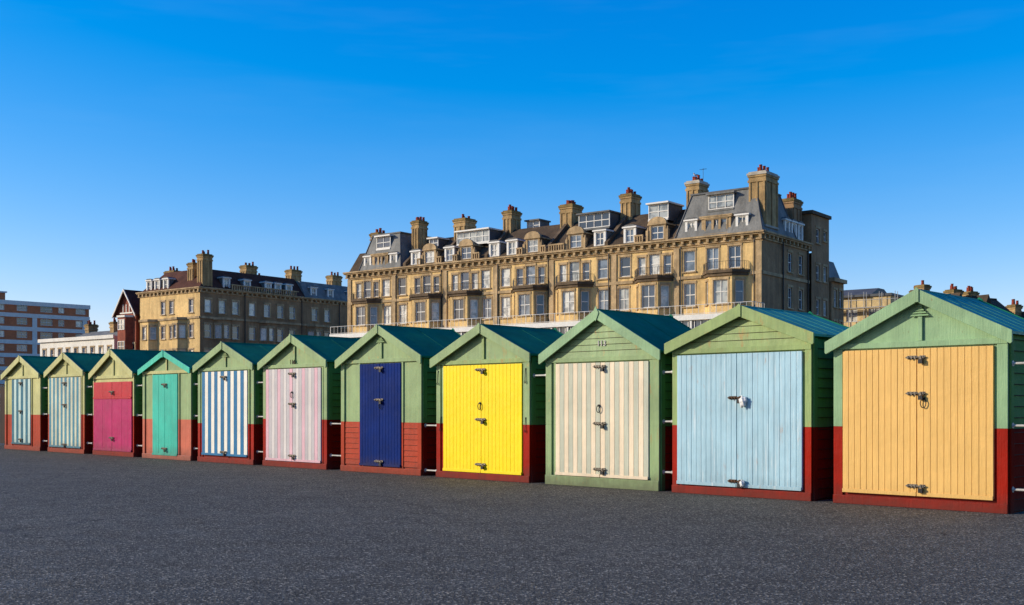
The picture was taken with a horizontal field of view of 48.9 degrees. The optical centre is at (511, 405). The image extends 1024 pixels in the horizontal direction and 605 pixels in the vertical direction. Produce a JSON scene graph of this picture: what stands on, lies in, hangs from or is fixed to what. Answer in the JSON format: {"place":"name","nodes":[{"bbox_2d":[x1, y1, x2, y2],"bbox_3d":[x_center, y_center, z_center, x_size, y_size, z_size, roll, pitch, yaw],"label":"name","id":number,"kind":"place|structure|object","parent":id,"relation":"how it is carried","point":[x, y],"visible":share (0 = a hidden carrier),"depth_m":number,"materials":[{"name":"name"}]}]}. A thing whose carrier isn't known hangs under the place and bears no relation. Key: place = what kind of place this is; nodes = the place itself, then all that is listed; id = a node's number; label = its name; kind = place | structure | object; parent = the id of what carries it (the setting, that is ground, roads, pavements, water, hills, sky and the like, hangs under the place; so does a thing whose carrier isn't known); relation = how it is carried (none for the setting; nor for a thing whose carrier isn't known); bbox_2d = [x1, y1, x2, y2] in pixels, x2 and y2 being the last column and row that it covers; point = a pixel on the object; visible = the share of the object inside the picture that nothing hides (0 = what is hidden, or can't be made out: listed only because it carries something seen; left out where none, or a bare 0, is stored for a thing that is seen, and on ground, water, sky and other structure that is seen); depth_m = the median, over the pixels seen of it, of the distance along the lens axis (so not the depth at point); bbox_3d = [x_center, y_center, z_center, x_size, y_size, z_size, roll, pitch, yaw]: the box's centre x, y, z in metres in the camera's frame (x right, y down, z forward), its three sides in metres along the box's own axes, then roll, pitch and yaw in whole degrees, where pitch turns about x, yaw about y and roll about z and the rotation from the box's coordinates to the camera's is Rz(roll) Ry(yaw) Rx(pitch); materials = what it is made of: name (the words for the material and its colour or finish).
{"place":"outdoors","nodes":[
{"label":"outdoors","id":0,"kind":"place"},
{"bbox_2d":[0,291,89,386],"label":"apartment block","id":1,"kind":"structure","parent":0,"point":[25,326],"depth_m":241.05,"materials":[{"name":"brown brick"}]},
{"bbox_2d":[38,318,116,356],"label":"stucco terrace","id":2,"kind":"structure","parent":0,"point":[92,339],"depth_m":179.11,"materials":[{"name":"white paint"}]},
{"bbox_2d":[0,443,1023,604],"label":"promenade","id":3,"kind":"structure","parent":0,"point":[82,529],"depth_m":10.23,"materials":[{"name":"asphalt"}]},
{"bbox_2d":[0,387,4,443],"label":"timber fence","id":4,"kind":"object","parent":3,"relation":"on","point":[2,414],"visible":0.12,"depth_m":35.91,"materials":[{"name":"brown wood"}]},
{"bbox_2d":[1,355,56,450],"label":"beach hut","id":5,"kind":"object","parent":3,"relation":"on","point":[26,404],"visible":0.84,"depth_m":31.75,"materials":[{"name":"green paint"}]},
{"bbox_2d":[11,379,20,443],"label":"door","id":6,"kind":"structure","parent":5,"relation":"in","point":[16,389],"depth_m":32.17,"materials":[{"name":"teal paint"}]},
{"bbox_2d":[18,379,30,444],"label":"door","id":7,"kind":"structure","parent":5,"relation":"in","point":[25,384],"depth_m":31.74,"materials":[{"name":"teal paint"}]},
{"bbox_2d":[44,352,104,453],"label":"beach hut","id":8,"kind":"object","parent":3,"relation":"on","point":[70,406],"visible":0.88,"depth_m":29.84,"materials":[{"name":"green paint"}]},
{"bbox_2d":[49,378,64,446],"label":"door","id":9,"kind":"structure","parent":8,"relation":"in","point":[56,388],"depth_m":30.36,"materials":[{"name":"blue paint"}]},
{"bbox_2d":[61,377,80,447],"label":"door","id":10,"kind":"structure","parent":8,"relation":"in","point":[72,405],"depth_m":29.69,"materials":[{"name":"blue paint"}]},
{"bbox_2d":[88,348,179,456],"bbox_3d":[-9.288,-0.099,28.701,2.532,2.699,1.939,0,0,44],"label":"beach hut","id":11,"kind":"object","parent":3,"relation":"on","point":[117,405],"visible":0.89,"depth_m":28.03,"materials":[{"name":"green paint"}]},
{"bbox_2d":[93,382,111,450],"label":"door","id":12,"kind":"structure","parent":11,"relation":"in","point":[102,396],"depth_m":28.51,"materials":[{"name":"paint"}]},
{"bbox_2d":[108,381,132,451],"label":"door","id":13,"kind":"structure","parent":11,"relation":"in","point":[122,392],"depth_m":27.78,"materials":[{"name":"paint"}]},
{"bbox_2d":[137,350,208,460],"bbox_3d":[-7.403,-0.034,26.881,2.612,2.569,1.939,0,0,44],"label":"beach hut","id":14,"kind":"object","parent":3,"relation":"on","point":[170,405],"visible":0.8,"depth_m":26.20,"materials":[{"name":"green paint"}]},
{"bbox_2d":[152,375,164,454],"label":"door","id":15,"kind":"structure","parent":14,"relation":"in","point":[158,390],"depth_m":26.56,"materials":[{"name":"teal paint"}]},
{"bbox_2d":[161,374,177,455],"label":"door","id":16,"kind":"structure","parent":14,"relation":"in","point":[170,385],"depth_m":26.14,"materials":[{"name":"teal paint"}]},
{"bbox_2d":[192,341,277,464],"bbox_3d":[-5.579,-0.084,25.120,2.622,2.669,1.939,0,0,44],"label":"beach hut","id":17,"kind":"object","parent":3,"relation":"on","point":[230,402],"visible":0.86,"depth_m":24.45,"materials":[{"name":"green paint"}]},
{"bbox_2d":[201,371,223,455],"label":"door","id":18,"kind":"structure","parent":17,"relation":"in","point":[212,384],"depth_m":24.90,"materials":[{"name":"blue paint"}]},
{"bbox_2d":[220,370,247,456],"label":"door","id":19,"kind":"structure","parent":17,"relation":"in","point":[235,382],"depth_m":24.26,"materials":[{"name":"blue paint"}]},
{"bbox_2d":[257,334,359,469],"bbox_3d":[-3.694,-0.109,23.301,2.682,2.719,1.939,0,0,44],"label":"beach hut","id":20,"kind":"object","parent":3,"relation":"on","point":[301,401],"visible":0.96,"depth_m":22.64,"materials":[{"name":"green paint"}]},
{"bbox_2d":[265,369,292,460],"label":"door","id":21,"kind":"structure","parent":20,"relation":"in","point":[279,384],"depth_m":23.12,"materials":[{"name":"pink paint"}]},
{"bbox_2d":[288,368,321,462],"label":"door","id":22,"kind":"structure","parent":20,"relation":"in","point":[306,405],"depth_m":22.44,"materials":[{"name":"pink paint"}]},
{"bbox_2d":[335,323,461,475],"bbox_3d":[-1.756,-0.139,21.429,2.772,2.779,1.939,0,0,44],"label":"beach hut","id":23,"kind":"object","parent":3,"relation":"on","point":[388,399],"visible":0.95,"depth_m":20.77,"materials":[{"name":"green paint"}]},
{"bbox_2d":[359,364,379,465],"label":"door","id":24,"kind":"structure","parent":23,"relation":"in","point":[369,376],"depth_m":21.09,"materials":[{"name":"blue paint"}]},
{"bbox_2d":[374,363,401,467],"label":"door","id":25,"kind":"structure","parent":23,"relation":"in","point":[390,373],"depth_m":20.67,"materials":[{"name":"blue paint"}]},
{"bbox_2d":[430,322,563,482],"bbox_3d":[0.167,-0.079,19.572,2.652,2.659,1.939,0,0,44],"label":"beach hut","id":26,"kind":"object","parent":3,"relation":"on","point":[490,402],"visible":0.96,"depth_m":18.90,"materials":[{"name":"green paint"}]},
{"bbox_2d":[443,365,480,472],"bbox_3d":[-0.855,0.221,19.353,0.942,1.822,0.052,0,0,44],"label":"door","id":27,"kind":"structure","parent":26,"relation":"in","point":[461,384],"depth_m":19.35,"materials":[{"name":"yellow paint"}]},
{"bbox_2d":[475,363,522,474],"bbox_3d":[-0.234,0.221,18.727,1.075,1.822,0.090,0,0,44],"label":"door","id":28,"kind":"structure","parent":26,"relation":"in","point":[501,404],"depth_m":18.68,"materials":[{"name":"yellow paint"}]},
{"bbox_2d":[538,306,690,490],"bbox_3d":[1.992,-0.137,17.810,2.532,2.773,1.939,0,0,44],"label":"beach hut","id":29,"kind":"object","parent":3,"relation":"on","point":[608,398],"visible":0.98,"depth_m":17.14,"materials":[{"name":"green paint"}]},
{"bbox_2d":[555,363,600,476],"bbox_3d":[1.024,0.216,17.539,0.912,1.752,0.052,0,0,44],"label":"door","id":30,"kind":"structure","parent":29,"relation":"in","point":[578,385],"depth_m":17.51,"materials":[{"name":"beige paint"}]},
{"bbox_2d":[593,361,648,479],"bbox_3d":[1.624,0.216,16.933,1.045,1.752,0.090,0,0,44],"label":"door","id":31,"kind":"structure","parent":29,"relation":"in","point":[624,427],"depth_m":16.88,"materials":[{"name":"beige paint"}]},
{"bbox_2d":[664,303,849,500],"bbox_3d":[3.718,-0.079,16.144,2.384,2.659,1.939,0,0,44],"label":"beach hut","id":32,"kind":"object","parent":3,"relation":"on","point":[753,401],"visible":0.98,"depth_m":15.37,"materials":[{"name":"green paint"}]},
{"bbox_2d":[677,353,736,486],"bbox_3d":[2.740,0.201,15.882,0.997,1.842,0.052,0,0,44],"label":"door","id":33,"kind":"structure","parent":32,"relation":"in","point":[706,418],"depth_m":15.86,"materials":[{"name":"blue paint"}]},
{"bbox_2d":[727,351,802,490],"bbox_3d":[3.388,0.201,15.206,1.130,1.842,0.124,0,0,44],"label":"door","id":34,"kind":"structure","parent":32,"relation":"in","point":[769,397],"depth_m":15.16,"materials":[{"name":"blue paint"}]},
{"bbox_2d":[825,287,1023,513],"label":"beach hut","id":35,"kind":"object","parent":3,"relation":"on","point":[928,399],"visible":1,"depth_m":13.65,"materials":[{"name":"green paint"}]},
{"bbox_2d":[842,348,916,495],"bbox_3d":[4.589,0.201,14.096,0.977,1.802,0.052,0,0,44],"label":"door","id":36,"kind":"structure","parent":35,"relation":"in","point":[880,420],"depth_m":14.07,"materials":[{"name":"yellow paint"}]},
{"bbox_2d":[905,346,993,500],"bbox_3d":[5.213,0.201,13.469,1.050,1.802,0.090,0,0,44],"label":"door","id":37,"kind":"structure","parent":35,"relation":"in","point":[955,392],"depth_m":13.42,"materials":[{"name":"yellow paint"}]},
{"bbox_2d":[0,0,1023,330],"label":"sky","id":38,"kind":"structure","parent":0,"point":[139,138],"materials":[{"name":"blue"}]},
{"bbox_2d":[329,164,831,337],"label":"mansion terrace","id":39,"kind":"structure","parent":0,"point":[705,255],"depth_m":116.35,"materials":[{"name":"brown stone"}]},
{"bbox_2d":[354,304,365,326],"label":"window","id":40,"kind":"structure","parent":39,"relation":"in","point":[361,311],"depth_m":135.29,"materials":[{"name":"white glass"}]},
{"bbox_2d":[362,279,371,298],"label":"window","id":41,"kind":"structure","parent":39,"relation":"in","point":[367,285],"depth_m":136.39,"materials":[{"name":"white paint"}]},
{"bbox_2d":[369,304,378,325],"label":"window","id":42,"kind":"structure","parent":39,"relation":"in","point":[373,310],"depth_m":134.83,"materials":[{"name":"grey glass"}]},
{"bbox_2d":[372,280,379,297],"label":"window","id":43,"kind":"structure","parent":39,"relation":"in","point":[375,283],"depth_m":135.46,"materials":[{"name":"white paint"}]},
{"bbox_2d":[381,277,390,297],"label":"window","id":44,"kind":"structure","parent":39,"relation":"in","point":[386,283],"depth_m":134.37,"materials":[{"name":"white glass"}]},
{"bbox_2d":[382,303,390,324],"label":"window","id":45,"kind":"structure","parent":39,"relation":"in","point":[387,308],"depth_m":134.37,"materials":[{"name":"grey glass"}]},
{"bbox_2d":[397,275,406,295],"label":"window","id":46,"kind":"structure","parent":39,"relation":"in","point":[402,279],"depth_m":132.80,"materials":[{"name":"white paint"}]},
{"bbox_2d":[397,302,407,324],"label":"window","id":47,"kind":"structure","parent":39,"relation":"in","point":[402,309],"depth_m":132.71,"materials":[{"name":"grey glass"}]},
{"bbox_2d":[413,276,420,293],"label":"window","id":48,"kind":"structure","parent":39,"relation":"in","point":[417,279],"depth_m":131.43,"materials":[{"name":"white paint"}]},
{"bbox_2d":[413,299,425,322],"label":"window","id":49,"kind":"structure","parent":39,"relation":"in","point":[420,304],"depth_m":129.60,"materials":[{"name":"grey glass"}]},
{"bbox_2d":[421,273,431,293],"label":"window","id":50,"kind":"structure","parent":39,"relation":"in","point":[427,279],"depth_m":130.49,"materials":[{"name":"grey glass"}]},
{"bbox_2d":[430,300,440,322],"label":"window","id":51,"kind":"structure","parent":39,"relation":"in","point":[434,304],"depth_m":128.88,"materials":[{"name":"grey glass"}]},
{"bbox_2d":[432,274,439,292],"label":"window","id":52,"kind":"structure","parent":39,"relation":"in","point":[435,280],"depth_m":129.63,"materials":[{"name":"grey glass"}]},
{"bbox_2d":[451,272,458,290],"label":"window","id":53,"kind":"structure","parent":39,"relation":"in","point":[455,277],"depth_m":127.84,"materials":[{"name":"white glass"}]},
{"bbox_2d":[451,297,464,320],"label":"window","id":54,"kind":"structure","parent":39,"relation":"in","point":[459,304],"depth_m":125.98,"materials":[{"name":"grey glass"}]},
{"bbox_2d":[459,269,469,290],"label":"window","id":55,"kind":"structure","parent":39,"relation":"in","point":[464,274],"depth_m":127.03,"materials":[{"name":"grey glass"}]},
{"bbox_2d":[470,270,478,289],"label":"window","id":56,"kind":"structure","parent":39,"relation":"in","point":[474,274],"depth_m":126.14,"materials":[{"name":"white glass"}]},
{"bbox_2d":[469,297,479,319],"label":"window","id":57,"kind":"structure","parent":39,"relation":"in","point":[473,301],"depth_m":125.43,"materials":[{"name":"glass"}]},
{"bbox_2d":[479,267,490,289],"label":"window","id":58,"kind":"structure","parent":39,"relation":"in","point":[486,272],"depth_m":125.19,"materials":[{"name":"white glass"}]},
{"bbox_2d":[481,296,492,319],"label":"window","id":59,"kind":"structure","parent":39,"relation":"in","point":[486,304],"depth_m":125.03,"materials":[{"name":"grey glass"}]},
{"bbox_2d":[499,265,510,287],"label":"window","id":60,"kind":"structure","parent":39,"relation":"in","point":[506,272],"depth_m":123.49,"materials":[{"name":"white glass"}]},
{"bbox_2d":[499,294,510,318],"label":"window","id":61,"kind":"structure","parent":39,"relation":"in","point":[506,299],"depth_m":123.39,"materials":[{"name":"grey glass"}]},
{"bbox_2d":[515,266,523,285],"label":"window","id":62,"kind":"structure","parent":39,"relation":"in","point":[519,271],"depth_m":122.32,"materials":[{"name":"grey glass"}]},
{"bbox_2d":[517,291,530,316],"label":"window","id":63,"kind":"structure","parent":39,"relation":"in","point":[523,301],"depth_m":120.57,"materials":[{"name":"grey glass"}]},
{"bbox_2d":[525,263,535,284],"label":"window","id":64,"kind":"structure","parent":39,"relation":"in","point":[531,269],"depth_m":121.42,"materials":[{"name":"grey glass"}]},
{"bbox_2d":[535,292,545,315],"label":"window","id":65,"kind":"structure","parent":39,"relation":"in","point":[540,297],"depth_m":119.89,"materials":[{"name":"blue glass"}]},
{"bbox_2d":[536,264,545,284],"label":"window","id":66,"kind":"structure","parent":39,"relation":"in","point":[542,270],"depth_m":120.54,"materials":[{"name":"grey glass"}]},
{"bbox_2d":[558,262,567,282],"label":"window","id":67,"kind":"structure","parent":39,"relation":"in","point":[563,269],"depth_m":118.81,"materials":[{"name":"white glass"}]},
{"bbox_2d":[560,288,575,313],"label":"window","id":68,"kind":"structure","parent":39,"relation":"in","point":[568,294],"depth_m":117.00,"materials":[{"name":"grey glass"}]},
{"bbox_2d":[568,259,580,281],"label":"window","id":69,"kind":"structure","parent":39,"relation":"in","point":[573,266],"depth_m":118.03,"materials":[{"name":"grey glass"}]},
{"bbox_2d":[579,288,590,313],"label":"window","id":70,"kind":"structure","parent":39,"relation":"in","point":[584,293],"depth_m":116.46,"materials":[{"name":"glass"}]},
{"bbox_2d":[581,260,590,280],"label":"window","id":71,"kind":"structure","parent":39,"relation":"in","point":[585,267],"depth_m":117.03,"materials":[{"name":"grey glass"}]},
{"bbox_2d":[596,256,607,279],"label":"window","id":72,"kind":"structure","parent":39,"relation":"in","point":[602,264],"depth_m":115.83,"materials":[{"name":"glass"}]},
{"bbox_2d":[597,287,609,309],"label":"window","id":73,"kind":"structure","parent":39,"relation":"in","point":[603,293],"depth_m":115.76,"materials":[{"name":"grey glass"}]},
{"bbox_2d":[617,285,629,311],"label":"window","id":74,"kind":"structure","parent":39,"relation":"in","point":[624,293],"depth_m":114.23,"materials":[{"name":"grey glass"}]},
{"bbox_2d":[618,254,631,278],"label":"window","id":75,"kind":"structure","parent":39,"relation":"in","point":[626,260],"depth_m":114.15,"materials":[{"name":"glass"}]},
{"bbox_2d":[637,254,646,275],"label":"window","id":76,"kind":"structure","parent":39,"relation":"in","point":[642,261],"depth_m":112.96,"materials":[{"name":"grey glass"}]},
{"bbox_2d":[639,282,655,309],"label":"window","id":77,"kind":"structure","parent":39,"relation":"in","point":[648,290],"depth_m":111.21,"materials":[{"name":"grey glass"}]},
{"bbox_2d":[648,251,660,274],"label":"window","id":78,"kind":"structure","parent":39,"relation":"in","point":[655,259],"depth_m":112.11,"materials":[{"name":"white glass"}]},
{"bbox_2d":[659,282,670,308],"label":"window","id":79,"kind":"structure","parent":39,"relation":"in","point":[664,287],"depth_m":110.72,"materials":[{"name":"glass"}]},
{"bbox_2d":[662,252,672,274],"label":"window","id":80,"kind":"structure","parent":39,"relation":"in","point":[666,257],"depth_m":111.23,"materials":[{"name":"grey glass"}]},
{"bbox_2d":[681,280,696,307],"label":"window","id":81,"kind":"structure","parent":39,"relation":"in","point":[689,291],"depth_m":109.70,"materials":[{"name":"white paint"}]},
{"bbox_2d":[682,248,696,273],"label":"window","id":82,"kind":"structure","parent":39,"relation":"in","point":[690,255],"depth_m":109.75,"materials":[{"name":"glass"}]},
{"bbox_2d":[705,245,719,270],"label":"window","id":83,"kind":"structure","parent":39,"relation":"in","point":[712,254],"depth_m":108.18,"materials":[{"name":"glass"}]},
{"bbox_2d":[711,276,728,304],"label":"window","id":84,"kind":"structure","parent":39,"relation":"in","point":[721,287],"depth_m":106.42,"materials":[{"name":"grey glass"}]},
{"bbox_2d":[727,243,741,268],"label":"window","id":85,"kind":"structure","parent":39,"relation":"in","point":[734,252],"depth_m":106.76,"materials":[{"name":"glass"}]},
{"bbox_2d":[734,277,745,303],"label":"window","id":86,"kind":"structure","parent":39,"relation":"in","point":[739,285],"depth_m":105.88,"materials":[{"name":"glass"}]},
{"bbox_2d":[787,249,793,273],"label":"window","id":87,"kind":"structure","parent":39,"relation":"in","point":[788,254],"depth_m":110.15,"materials":[{"name":"grey glass"}]},
{"bbox_2d":[787,284,793,309],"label":"window","id":88,"kind":"structure","parent":39,"relation":"in","point":[788,289],"depth_m":110.22,"materials":[{"name":"grey glass"}]},
{"bbox_2d":[798,252,804,275],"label":"window","id":89,"kind":"structure","parent":39,"relation":"in","point":[802,254],"depth_m":112.24,"materials":[{"name":"grey glass"}]},
{"bbox_2d":[798,287,804,311],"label":"window","id":90,"kind":"structure","parent":39,"relation":"in","point":[799,291],"depth_m":112.32,"materials":[{"name":"grey glass"}]},
{"bbox_2d":[829,261,846,324],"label":"brick wing","id":91,"kind":"structure","parent":39,"relation":"attached to","point":[836,298],"depth_m":118.66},
{"bbox_2d":[914,280,1011,312],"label":"brick terrace","id":92,"kind":"structure","parent":0,"point":[969,292],"depth_m":129.39,"materials":[{"name":"brown brick"}]},
{"bbox_2d":[1005,299,1023,317],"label":"brick terrace","id":93,"kind":"structure","parent":0,"point":[1016,308],"depth_m":134.15,"materials":[{"name":"brown brick"}]},
{"label":"ground","id":94,"kind":"structure","parent":0,"visible":0},
{"bbox_2d":[112,289,141,349],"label":"gabled house","id":95,"kind":"structure","parent":94,"relation":"on","point":[126,313],"depth_m":169.88,"materials":[{"name":"red brick"}]},
{"bbox_2d":[136,250,346,351],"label":"corner mansion","id":96,"kind":"structure","parent":94,"relation":"on","point":[201,305],"depth_m":166.50,"materials":[{"name":"beige brick"}]},
{"bbox_2d":[148,325,156,339],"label":"window","id":97,"kind":"structure","parent":96,"relation":"in","point":[152,328],"depth_m":166.01,"materials":[{"name":"grey glass"}]},
{"bbox_2d":[178,323,186,338],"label":"window","id":98,"kind":"structure","parent":96,"relation":"in","point":[181,328],"depth_m":161.76,"materials":[{"name":"glass"}]},
{"bbox_2d":[204,297,212,313],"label":"window","id":99,"kind":"structure","parent":96,"relation":"in","point":[207,300],"depth_m":161.25,"materials":[{"name":"glass"}]},
{"bbox_2d":[204,322,212,338],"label":"window","id":100,"kind":"structure","parent":96,"relation":"in","point":[207,326],"depth_m":161.25,"materials":[{"name":"grey glass"}]},
{"bbox_2d":[214,323,222,338],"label":"window","id":101,"kind":"structure","parent":96,"relation":"in","point":[217,326],"depth_m":162.00,"materials":[{"name":"grey glass"}]},
{"bbox_2d":[218,298,226,314],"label":"window","id":102,"kind":"structure","parent":96,"relation":"in","point":[221,304],"depth_m":163.19,"materials":[{"name":"grey glass"}]},
{"bbox_2d":[223,323,230,338],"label":"window","id":103,"kind":"structure","parent":96,"relation":"in","point":[226,326],"depth_m":162.64,"materials":[{"name":"grey glass"}]},
{"bbox_2d":[231,300,239,315],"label":"window","id":104,"kind":"structure","parent":96,"relation":"in","point":[234,304],"depth_m":165.24,"materials":[{"name":"grey glass"}]},
{"bbox_2d":[231,324,239,339],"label":"window","id":105,"kind":"structure","parent":96,"relation":"in","point":[234,327],"depth_m":165.12,"materials":[{"name":"grey glass"}]},
{"bbox_2d":[248,301,256,316],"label":"window","id":106,"kind":"structure","parent":96,"relation":"in","point":[251,305],"depth_m":167.59,"materials":[{"name":"grey glass"}]},
{"bbox_2d":[248,325,256,340],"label":"window","id":107,"kind":"structure","parent":96,"relation":"in","point":[251,330],"depth_m":167.59,"materials":[{"name":"grey glass"}]},
{"bbox_2d":[844,291,897,326],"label":"scaffolding","id":108,"kind":"object","parent":94,"relation":"on","point":[866,308],"visible":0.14,"depth_m":137.74,"materials":[{"name":"grey metal"}]},
{"bbox_2d":[844,288,903,326],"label":"scaffolded house","id":109,"kind":"structure","parent":94,"relation":"on","point":[860,314],"depth_m":138.71,"materials":[{"name":"brown brick"}]},
{"bbox_2d":[846,309,856,321],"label":"window","id":110,"kind":"structure","parent":109,"relation":"in","point":[854,312],"depth_m":139.42,"materials":[{"name":"white glass"}]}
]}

